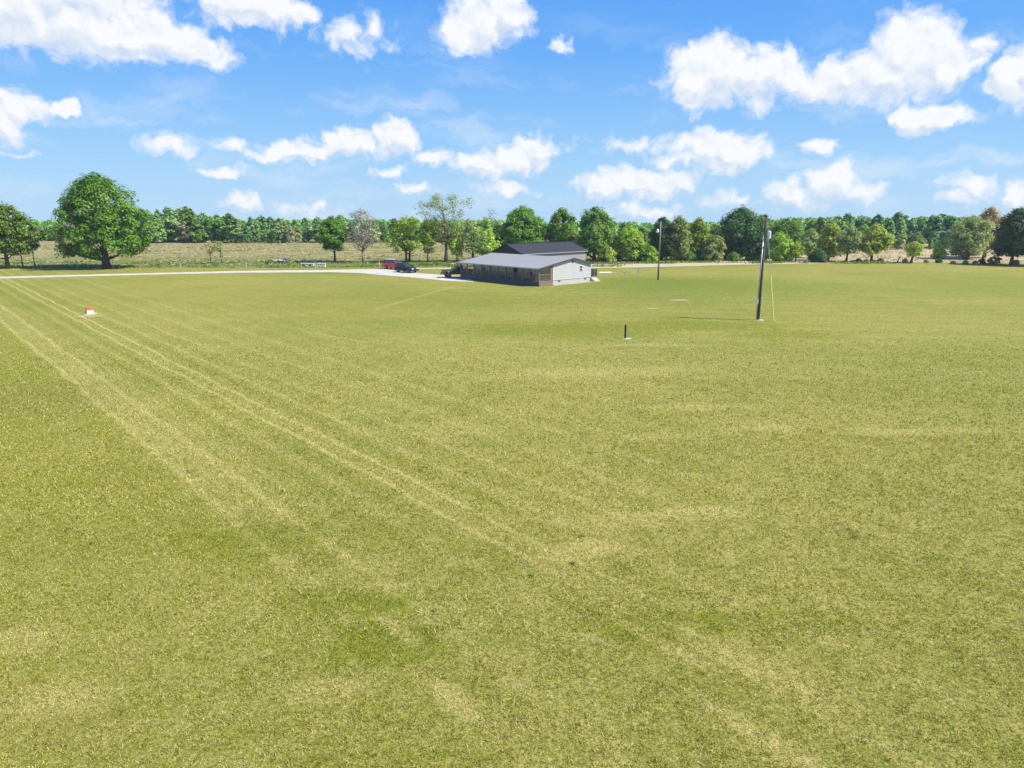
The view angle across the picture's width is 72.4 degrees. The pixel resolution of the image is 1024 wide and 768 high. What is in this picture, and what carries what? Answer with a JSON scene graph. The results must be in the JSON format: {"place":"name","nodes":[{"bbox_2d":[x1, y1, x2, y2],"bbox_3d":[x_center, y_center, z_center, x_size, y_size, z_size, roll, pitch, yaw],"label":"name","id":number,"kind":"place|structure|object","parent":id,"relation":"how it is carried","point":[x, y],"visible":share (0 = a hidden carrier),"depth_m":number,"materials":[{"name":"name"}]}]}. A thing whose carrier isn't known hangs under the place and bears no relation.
{"place":"outdoors","nodes":[
{"label":"outdoors","id":0,"kind":"place"},
{"bbox_2d":[0,236,632,267],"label":"meadow","id":1,"kind":"structure","parent":0,"point":[205,256],"depth_m":169.48,"materials":[{"name":"green plant"}]},
{"bbox_2d":[5,230,33,267],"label":"slim tree","id":2,"kind":"object","parent":1,"relation":"on","point":[26,240],"visible":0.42,"depth_m":130.85,"materials":[{"name":"green plant"}]},
{"bbox_2d":[42,171,157,267],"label":"oak tree","id":3,"kind":"object","parent":1,"relation":"on","point":[95,219],"visible":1,"depth_m":125.79,"materials":[{"name":"green plant"}]},
{"bbox_2d":[139,219,155,242],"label":"woodland tree","id":4,"kind":"object","parent":1,"relation":"on","point":[154,240],"visible":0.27,"depth_m":238.31,"materials":[{"name":"green plant"}]},
{"bbox_2d":[151,219,167,242],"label":"woodland tree","id":5,"kind":"object","parent":1,"relation":"on","point":[159,233],"visible":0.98,"depth_m":236.87,"materials":[{"name":"green plant"}]},
{"bbox_2d":[159,206,174,216],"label":"tree","id":6,"kind":"object","parent":1,"relation":"on","point":[167,210],"visible":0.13,"depth_m":254.83,"materials":[{"name":"green plant"}]},
{"bbox_2d":[161,212,186,242],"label":"woodland tree","id":7,"kind":"object","parent":1,"relation":"on","point":[171,221],"visible":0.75,"depth_m":240.93,"materials":[{"name":"green plant"}]},
{"bbox_2d":[175,214,191,242],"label":"woodland tree","id":8,"kind":"object","parent":1,"relation":"on","point":[184,237],"visible":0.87,"depth_m":241.34,"materials":[{"name":"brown plant"}]},
{"bbox_2d":[175,206,200,241],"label":"woodland tree","id":9,"kind":"object","parent":1,"relation":"on","point":[188,216],"visible":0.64,"depth_m":241.90,"materials":[{"name":"green plant"}]},
{"bbox_2d":[185,220,205,242],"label":"woodland tree","id":10,"kind":"object","parent":1,"relation":"on","point":[195,232],"visible":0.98,"depth_m":238.33,"materials":[{"name":"green plant"}]},
{"bbox_2d":[199,217,215,242],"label":"woodland tree","id":11,"kind":"object","parent":1,"relation":"on","point":[208,223],"visible":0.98,"depth_m":240.59,"materials":[{"name":"green plant"}]},
{"bbox_2d":[203,241,215,262],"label":"sapling","id":12,"kind":"object","parent":1,"relation":"on","point":[210,250],"visible":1,"depth_m":140.47,"materials":[{"name":"green plant"}]},
{"bbox_2d":[212,241,223,262],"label":"sapling","id":13,"kind":"object","parent":1,"relation":"on","point":[219,248],"visible":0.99,"depth_m":140.44,"materials":[{"name":"green plant"}]},
{"bbox_2d":[213,218,228,242],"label":"woodland tree","id":14,"kind":"object","parent":1,"relation":"on","point":[220,228],"visible":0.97,"depth_m":240.93,"materials":[{"name":"green plant"}]},
{"bbox_2d":[223,213,233,241],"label":"woodland tree","id":15,"kind":"object","parent":1,"relation":"on","point":[228,216],"visible":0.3,"depth_m":243.17,"materials":[{"name":"green plant"}]},
{"bbox_2d":[225,217,243,242],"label":"woodland tree","id":16,"kind":"object","parent":1,"relation":"on","point":[234,226],"visible":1,"depth_m":237.19,"materials":[{"name":"green plant"}]},
{"bbox_2d":[241,226,252,242],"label":"pine tree","id":17,"kind":"object","parent":1,"relation":"on","point":[247,231],"visible":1,"depth_m":237.31,"materials":[{"name":"green plant"}]},
{"bbox_2d":[249,219,262,242],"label":"woodland tree","id":18,"kind":"object","parent":1,"relation":"on","point":[256,224],"visible":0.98,"depth_m":241.09,"materials":[{"name":"green plant"}]},
{"bbox_2d":[255,215,267,241],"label":"pine tree","id":19,"kind":"object","parent":1,"relation":"on","point":[263,221],"visible":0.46,"depth_m":249.26,"materials":[{"name":"green plant"}]},
{"bbox_2d":[262,229,272,242],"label":"woodland tree","id":20,"kind":"object","parent":1,"relation":"on","point":[266,235],"visible":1,"depth_m":238.09,"materials":[{"name":"green plant"}]},
{"bbox_2d":[269,218,288,242],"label":"woodland tree","id":21,"kind":"object","parent":1,"relation":"on","point":[279,227],"visible":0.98,"depth_m":238.79,"materials":[{"name":"green plant"}]},
{"bbox_2d":[286,226,296,242],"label":"woodland tree","id":22,"kind":"object","parent":1,"relation":"on","point":[291,235],"visible":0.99,"depth_m":237.87,"materials":[{"name":"green plant"}]},
{"bbox_2d":[293,225,301,241],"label":"woodland tree","id":23,"kind":"object","parent":1,"relation":"on","point":[298,232],"visible":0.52,"depth_m":250.08,"materials":[{"name":"green plant"}]},
{"bbox_2d":[303,222,311,241],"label":"woodland tree","id":24,"kind":"object","parent":1,"relation":"on","point":[307,225],"visible":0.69,"depth_m":245.29,"materials":[{"name":"green plant"}]},
{"bbox_2d":[308,216,321,241],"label":"woodland tree","id":25,"kind":"object","parent":1,"relation":"on","point":[313,229],"visible":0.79,"depth_m":241.70,"materials":[{"name":"green plant"}]},
{"bbox_2d":[317,215,347,262],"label":"maple tree","id":26,"kind":"object","parent":1,"relation":"on","point":[331,229],"visible":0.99,"depth_m":142.79,"materials":[{"name":"green plant"}]},
{"bbox_2d":[336,215,349,231],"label":"woodland tree","id":27,"kind":"object","parent":1,"relation":"on","point":[343,219],"visible":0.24,"depth_m":255.33,"materials":[{"name":"green plant"}]},
{"bbox_2d":[346,207,379,262],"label":"bare tree","id":28,"kind":"object","parent":1,"relation":"on","point":[362,233],"visible":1,"depth_m":143.81,"materials":[{"name":"grey plant"}]},
{"bbox_2d":[368,223,380,242],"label":"woodland tree","id":29,"kind":"object","parent":1,"relation":"on","point":[377,234],"visible":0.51,"depth_m":238.17,"materials":[{"name":"green plant"}]},
{"bbox_2d":[379,221,386,241],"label":"woodland tree","id":30,"kind":"object","parent":1,"relation":"on","point":[382,227],"visible":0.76,"depth_m":244.55,"materials":[{"name":"green plant"}]},
{"bbox_2d":[388,218,398,237],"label":"woodland tree","id":31,"kind":"object","parent":1,"relation":"on","point":[393,220],"visible":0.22,"depth_m":249.00,"materials":[{"name":"green plant"}]},
{"bbox_2d":[386,214,432,262],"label":"twin trunk tree","id":32,"kind":"object","parent":1,"relation":"on","point":[408,244],"visible":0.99,"depth_m":143.51,"materials":[{"name":"green plant"}]},
{"bbox_2d":[418,218,439,261],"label":"slim tree","id":33,"kind":"object","parent":1,"relation":"on","point":[422,230],"visible":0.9,"depth_m":144.97,"materials":[{"name":"green plant"}]},
{"bbox_2d":[412,191,474,261],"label":"elm tree","id":34,"kind":"object","parent":1,"relation":"on","point":[435,199],"visible":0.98,"depth_m":144.56,"materials":[{"name":"green plant"}]},
{"bbox_2d":[0,260,895,267],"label":"fence","id":35,"kind":"object","parent":1,"relation":"on","point":[428,264],"visible":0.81,"depth_m":141.63,"materials":[{"name":"wood"}]},
{"bbox_2d":[448,224,465,261],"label":"slim tree","id":36,"kind":"object","parent":1,"relation":"on","point":[457,251],"visible":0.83,"depth_m":147.05,"materials":[{"name":"green plant"}]},
{"bbox_2d":[459,216,488,257],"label":"hickory tree","id":37,"kind":"object","parent":1,"relation":"on","point":[471,242],"visible":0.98,"depth_m":146.64,"materials":[{"name":"green plant"}]},
{"bbox_2d":[475,217,500,254],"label":"conical tree","id":38,"kind":"object","parent":1,"relation":"on","point":[491,243],"visible":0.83,"depth_m":147.87,"materials":[{"name":"green plant"}]},
{"bbox_2d":[492,224,505,248],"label":"woodland tree","id":39,"kind":"object","parent":1,"relation":"on","point":[495,230],"visible":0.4,"depth_m":186.04,"materials":[{"name":"green plant"}]},
{"bbox_2d":[499,204,546,245],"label":"maple tree","id":40,"kind":"object","parent":1,"relation":"on","point":[512,225],"visible":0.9,"depth_m":157.57,"materials":[{"name":"green plant"}]},
{"bbox_2d":[543,207,579,242],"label":"maple tree","id":41,"kind":"object","parent":1,"relation":"on","point":[563,216],"visible":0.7,"depth_m":158.31,"materials":[{"name":"green plant"}]},
{"bbox_2d":[574,206,617,259],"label":"sweetgum tree","id":42,"kind":"object","parent":1,"relation":"on","point":[596,234],"visible":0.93,"depth_m":148.08,"materials":[{"name":"green plant"}]},
{"bbox_2d":[596,246,616,262],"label":"leafy shrub","id":43,"kind":"object","parent":1,"relation":"on","point":[606,254],"visible":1,"depth_m":145.98,"materials":[{"name":"green plant"}]},
{"bbox_2d":[611,224,647,260],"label":"broadleaf tree","id":44,"kind":"object","parent":1,"relation":"on","point":[626,243],"visible":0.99,"depth_m":147.21,"materials":[{"name":"green plant"}]},
{"bbox_2d":[0,235,1023,767],"bbox_3d":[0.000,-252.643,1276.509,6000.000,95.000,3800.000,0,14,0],"label":"ground","id":45,"kind":"structure","parent":0,"point":[798,291],"depth_m":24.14,"materials":[{"name":"green plant"}]},
{"bbox_2d":[0,200,48,268],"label":"broadleaf tree","id":46,"kind":"object","parent":45,"relation":"on","point":[8,225],"visible":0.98,"depth_m":127.83,"materials":[{"name":"green plant"}]},
{"bbox_2d":[83,307,96,314],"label":"well cover","id":47,"kind":"object","parent":45,"relation":"on","point":[89,311],"visible":1,"depth_m":70.91,"materials":[{"name":"concrete"}]},
{"bbox_2d":[35,261,379,267],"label":"wire fence","id":48,"kind":"object","parent":45,"relation":"on","point":[180,264],"visible":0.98,"depth_m":131.05,"materials":[{"name":"metal"}]},
{"bbox_2d":[0,269,473,281],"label":"gravel drive","id":49,"kind":"structure","parent":45,"relation":"on","point":[406,274],"depth_m":118.96,"materials":[{"name":"white gravel"}]},
{"bbox_2d":[394,263,418,272],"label":"black suv","id":50,"kind":"object","parent":49,"relation":"on","point":[404,267],"visible":1,"depth_m":120.65,"materials":[{"name":"paint"}]},
{"bbox_2d":[440,265,470,277],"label":"off road truck","id":51,"kind":"object","parent":49,"relation":"on","point":[454,269],"visible":0.59,"depth_m":110.97,"materials":[{"name":"green paint"}]},
{"bbox_2d":[382,259,401,268],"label":"red suv","id":52,"kind":"object","parent":45,"relation":"on","point":[388,263],"visible":0.6,"depth_m":128.04,"materials":[{"name":"paint"}]},
{"bbox_2d":[26,216,978,247],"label":"forest","id":53,"kind":"object","parent":45,"relation":"on","point":[650,226],"visible":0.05,"depth_m":263.53,"materials":[{"name":"green plant"}]},
{"bbox_2d":[16,349,1018,613],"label":"lawn weeds","id":54,"kind":"object","parent":45,"relation":"on","point":[466,471],"visible":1,"depth_m":22.31,"materials":[{"name":"green plant"}]},
{"bbox_2d":[457,253,599,286],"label":"house","id":55,"kind":"structure","parent":45,"relation":"on","point":[549,270],"depth_m":102.96,"materials":[{"name":"white metal"}]},
{"bbox_2d":[491,241,587,259],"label":"metal barn","id":56,"kind":"structure","parent":45,"relation":"on","point":[565,249],"depth_m":122.74,"materials":[{"name":"grey metal"}]},
{"bbox_2d":[634,244,648,261],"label":"leafy shrub","id":57,"kind":"object","parent":45,"relation":"on","point":[641,255],"visible":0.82,"depth_m":147.51,"materials":[{"name":"green plant"}]},
{"bbox_2d":[636,228,648,246],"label":"woodland tree","id":58,"kind":"object","parent":45,"relation":"on","point":[643,232],"visible":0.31,"depth_m":186.35,"materials":[{"name":"green plant"}]},
{"bbox_2d":[645,246,658,261],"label":"leafy shrub","id":59,"kind":"object","parent":45,"relation":"on","point":[652,254],"visible":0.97,"depth_m":147.34,"materials":[{"name":"green plant"}]},
{"bbox_2d":[656,222,660,279],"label":"light pole","id":60,"kind":"object","parent":45,"relation":"on","point":[657,230],"visible":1,"depth_m":106.39,"materials":[{"name":"silver metal"}]},
{"bbox_2d":[645,216,676,259],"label":"cedar tree","id":61,"kind":"object","parent":45,"relation":"on","point":[655,236],"visible":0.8,"depth_m":150.60,"materials":[{"name":"green plant"}]},
{"bbox_2d":[663,215,693,260],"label":"vine covered tree","id":62,"kind":"object","parent":45,"relation":"on","point":[680,250],"visible":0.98,"depth_m":149.24,"materials":[{"name":"green plant"}]},
{"bbox_2d":[683,251,698,260],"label":"undergrowth shrub","id":63,"kind":"object","parent":45,"relation":"on","point":[691,255],"visible":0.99,"depth_m":149.84,"materials":[{"name":"green plant"}]},
{"bbox_2d":[688,217,712,255],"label":"broadleaf tree","id":64,"kind":"object","parent":45,"relation":"on","point":[700,235],"visible":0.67,"depth_m":152.38,"materials":[{"name":"green plant"}]},
{"bbox_2d":[756,215,773,321],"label":"utility pole","id":65,"kind":"object","parent":45,"relation":"on","point":[765,237],"visible":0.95,"depth_m":65.85,"materials":[{"name":"brown wood"}]},
{"bbox_2d":[903,241,925,262],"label":"tree","id":66,"kind":"object","parent":45,"relation":"on","point":[911,250],"visible":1,"depth_m":143.35,"materials":[{"name":"green plant"}]},
{"bbox_2d":[986,206,1023,264],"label":"water oak tree","id":67,"kind":"object","parent":45,"relation":"on","point":[1007,232],"visible":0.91,"depth_m":135.97,"materials":[{"name":"green plant"}]},
{"bbox_2d":[1012,224,1023,255],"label":"water oak tree","id":68,"kind":"object","parent":45,"relation":"on","point":[1020,242],"visible":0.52,"depth_m":134.10,"materials":[{"name":"green plant"}]},
{"bbox_2d":[0,0,1023,223],"label":"sky","id":69,"kind":"structure","parent":0,"point":[640,111],"materials":[{"name":"blue"}]},
{"bbox_2d":[419,262,851,268],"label":"dirt road","id":70,"kind":"structure","parent":0,"point":[665,265],"depth_m":139.70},
{"bbox_2d":[648,242,1023,262],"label":"straw field","id":71,"kind":"structure","parent":0,"point":[893,254],"depth_m":161.80,"materials":[{"name":"beige plant"}]},
{"bbox_2d":[700,235,726,260],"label":"leafy shrub","id":72,"kind":"object","parent":71,"relation":"on","point":[713,246],"visible":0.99,"depth_m":148.32,"materials":[{"name":"green plant"}]},
{"bbox_2d":[724,250,742,260],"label":"undergrowth shrub","id":73,"kind":"object","parent":71,"relation":"on","point":[732,255],"visible":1,"depth_m":149.85,"materials":[{"name":"green plant"}]},
{"bbox_2d":[712,204,769,257],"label":"water oak tree","id":74,"kind":"object","parent":71,"relation":"on","point":[740,239],"visible":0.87,"depth_m":150.66,"materials":[{"name":"green plant"}]},
{"bbox_2d":[745,249,759,260],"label":"undergrowth shrub","id":75,"kind":"object","parent":71,"relation":"on","point":[750,256],"visible":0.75,"depth_m":151.25,"materials":[{"name":"green plant"}]},
{"bbox_2d":[755,214,775,240],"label":"woodland tree","id":76,"kind":"object","parent":71,"relation":"on","point":[761,216],"visible":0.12,"depth_m":183.75,"materials":[{"name":"green plant"}]},
{"bbox_2d":[760,230,795,260],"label":"broadleaf tree","id":77,"kind":"object","parent":71,"relation":"on","point":[777,240],"visible":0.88,"depth_m":146.55,"materials":[{"name":"green plant"}]},
{"bbox_2d":[769,217,806,248],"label":"broadleaf tree","id":78,"kind":"object","parent":71,"relation":"on","point":[784,226],"visible":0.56,"depth_m":168.72,"materials":[{"name":"green plant"}]},
{"bbox_2d":[788,241,803,260],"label":"tree","id":79,"kind":"object","parent":71,"relation":"on","point":[798,251],"visible":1,"depth_m":145.68,"materials":[{"name":"green plant"}]},
{"bbox_2d":[800,228,818,255],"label":"olive tree","id":80,"kind":"object","parent":71,"relation":"on","point":[809,238],"visible":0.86,"depth_m":158.21,"materials":[{"name":"green plant"}]},
{"bbox_2d":[804,219,816,231],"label":"woodland tree","id":81,"kind":"object","parent":71,"relation":"on","point":[810,225],"visible":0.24,"depth_m":195.25,"materials":[{"name":"green plant"}]},
{"bbox_2d":[807,249,828,262],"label":"cedar bush","id":82,"kind":"object","parent":71,"relation":"on","point":[817,255],"visible":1,"depth_m":144.90,"materials":[{"name":"green plant"}]},
{"bbox_2d":[810,216,826,248],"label":"woodland tree","id":83,"kind":"object","parent":71,"relation":"on","point":[820,224],"visible":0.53,"depth_m":182.01,"materials":[{"name":"green plant"}]},
{"bbox_2d":[814,221,842,260],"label":"locust tree","id":84,"kind":"object","parent":71,"relation":"on","point":[829,232],"visible":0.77,"depth_m":149.51,"materials":[{"name":"green plant"}]},
{"bbox_2d":[832,221,847,247],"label":"woodland tree","id":85,"kind":"object","parent":71,"relation":"on","point":[842,226],"visible":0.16,"depth_m":183.38,"materials":[{"name":"green plant"}]},
{"bbox_2d":[843,213,855,231],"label":"pine tree","id":86,"kind":"object","parent":71,"relation":"on","point":[848,217],"visible":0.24,"depth_m":199.00,"materials":[{"name":"green plant"}]},
{"bbox_2d":[835,226,864,260],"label":"locust tree","id":87,"kind":"object","parent":71,"relation":"on","point":[849,240],"visible":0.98,"depth_m":144.35,"materials":[{"name":"green plant"}]},
{"bbox_2d":[854,215,868,248],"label":"pine tree","id":88,"kind":"object","parent":71,"relation":"on","point":[860,222],"visible":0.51,"depth_m":199.42,"materials":[{"name":"green plant"}]},
{"bbox_2d":[857,224,896,260],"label":"walnut tree","id":89,"kind":"object","parent":71,"relation":"on","point":[876,242],"visible":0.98,"depth_m":143.68,"materials":[{"name":"green plant"}]},
{"bbox_2d":[868,214,885,226],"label":"pine tree","id":90,"kind":"object","parent":71,"relation":"on","point":[878,218],"visible":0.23,"depth_m":206.25,"materials":[{"name":"green plant"}]},
{"bbox_2d":[882,218,896,245],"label":"pine tree","id":91,"kind":"object","parent":71,"relation":"on","point":[889,225],"visible":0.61,"depth_m":200.97,"materials":[{"name":"green plant"}]},
{"bbox_2d":[891,217,907,245],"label":"woodland tree","id":92,"kind":"object","parent":71,"relation":"on","point":[900,225],"visible":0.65,"depth_m":201.43,"materials":[{"name":"green plant"}]},
{"bbox_2d":[889,211,909,246],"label":"pine tree","id":93,"kind":"object","parent":71,"relation":"on","point":[895,217],"visible":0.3,"depth_m":209.28,"materials":[{"name":"green plant"}]},
{"bbox_2d":[893,233,907,249],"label":"woodland tree","id":94,"kind":"object","parent":71,"relation":"on","point":[901,241],"visible":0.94,"depth_m":196.29,"materials":[{"name":"green plant"}]},
{"bbox_2d":[904,220,917,245],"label":"pine tree","id":95,"kind":"object","parent":71,"relation":"on","point":[911,227],"visible":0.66,"depth_m":205.40,"materials":[{"name":"green plant"}]},
{"bbox_2d":[905,232,926,248],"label":"woodland tree","id":96,"kind":"object","parent":71,"relation":"on","point":[916,236],"visible":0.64,"depth_m":196.78,"materials":[{"name":"green plant"}]},
{"bbox_2d":[915,220,924,243],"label":"pine tree","id":97,"kind":"object","parent":71,"relation":"on","point":[921,224],"visible":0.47,"depth_m":205.41,"materials":[{"name":"green plant"}]},
{"bbox_2d":[914,216,926,240],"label":"woodland tree","id":98,"kind":"object","parent":71,"relation":"on","point":[921,218],"visible":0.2,"depth_m":209.17,"materials":[{"name":"green plant"}]},
{"bbox_2d":[921,215,945,247],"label":"pine tree","id":99,"kind":"object","parent":71,"relation":"on","point":[933,228],"visible":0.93,"depth_m":201.55,"materials":[{"name":"green plant"}]},
{"bbox_2d":[930,242,947,258],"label":"leafy shrub","id":100,"kind":"object","parent":71,"relation":"on","point":[939,250],"visible":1,"depth_m":155.72,"materials":[{"name":"green plant"}]},
{"bbox_2d":[939,215,959,247],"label":"pine tree","id":101,"kind":"object","parent":71,"relation":"on","point":[949,221],"visible":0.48,"depth_m":201.57,"materials":[{"name":"green plant"}]},
{"bbox_2d":[944,214,995,258],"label":"pecan tree","id":102,"kind":"object","parent":71,"relation":"on","point":[967,240],"visible":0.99,"depth_m":153.84,"materials":[{"name":"green plant"}]},
{"bbox_2d":[972,206,1004,257],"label":"pecan tree","id":103,"kind":"object","parent":71,"relation":"on","point":[988,213],"visible":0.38,"depth_m":158.83,"materials":[{"name":"brown plant"}]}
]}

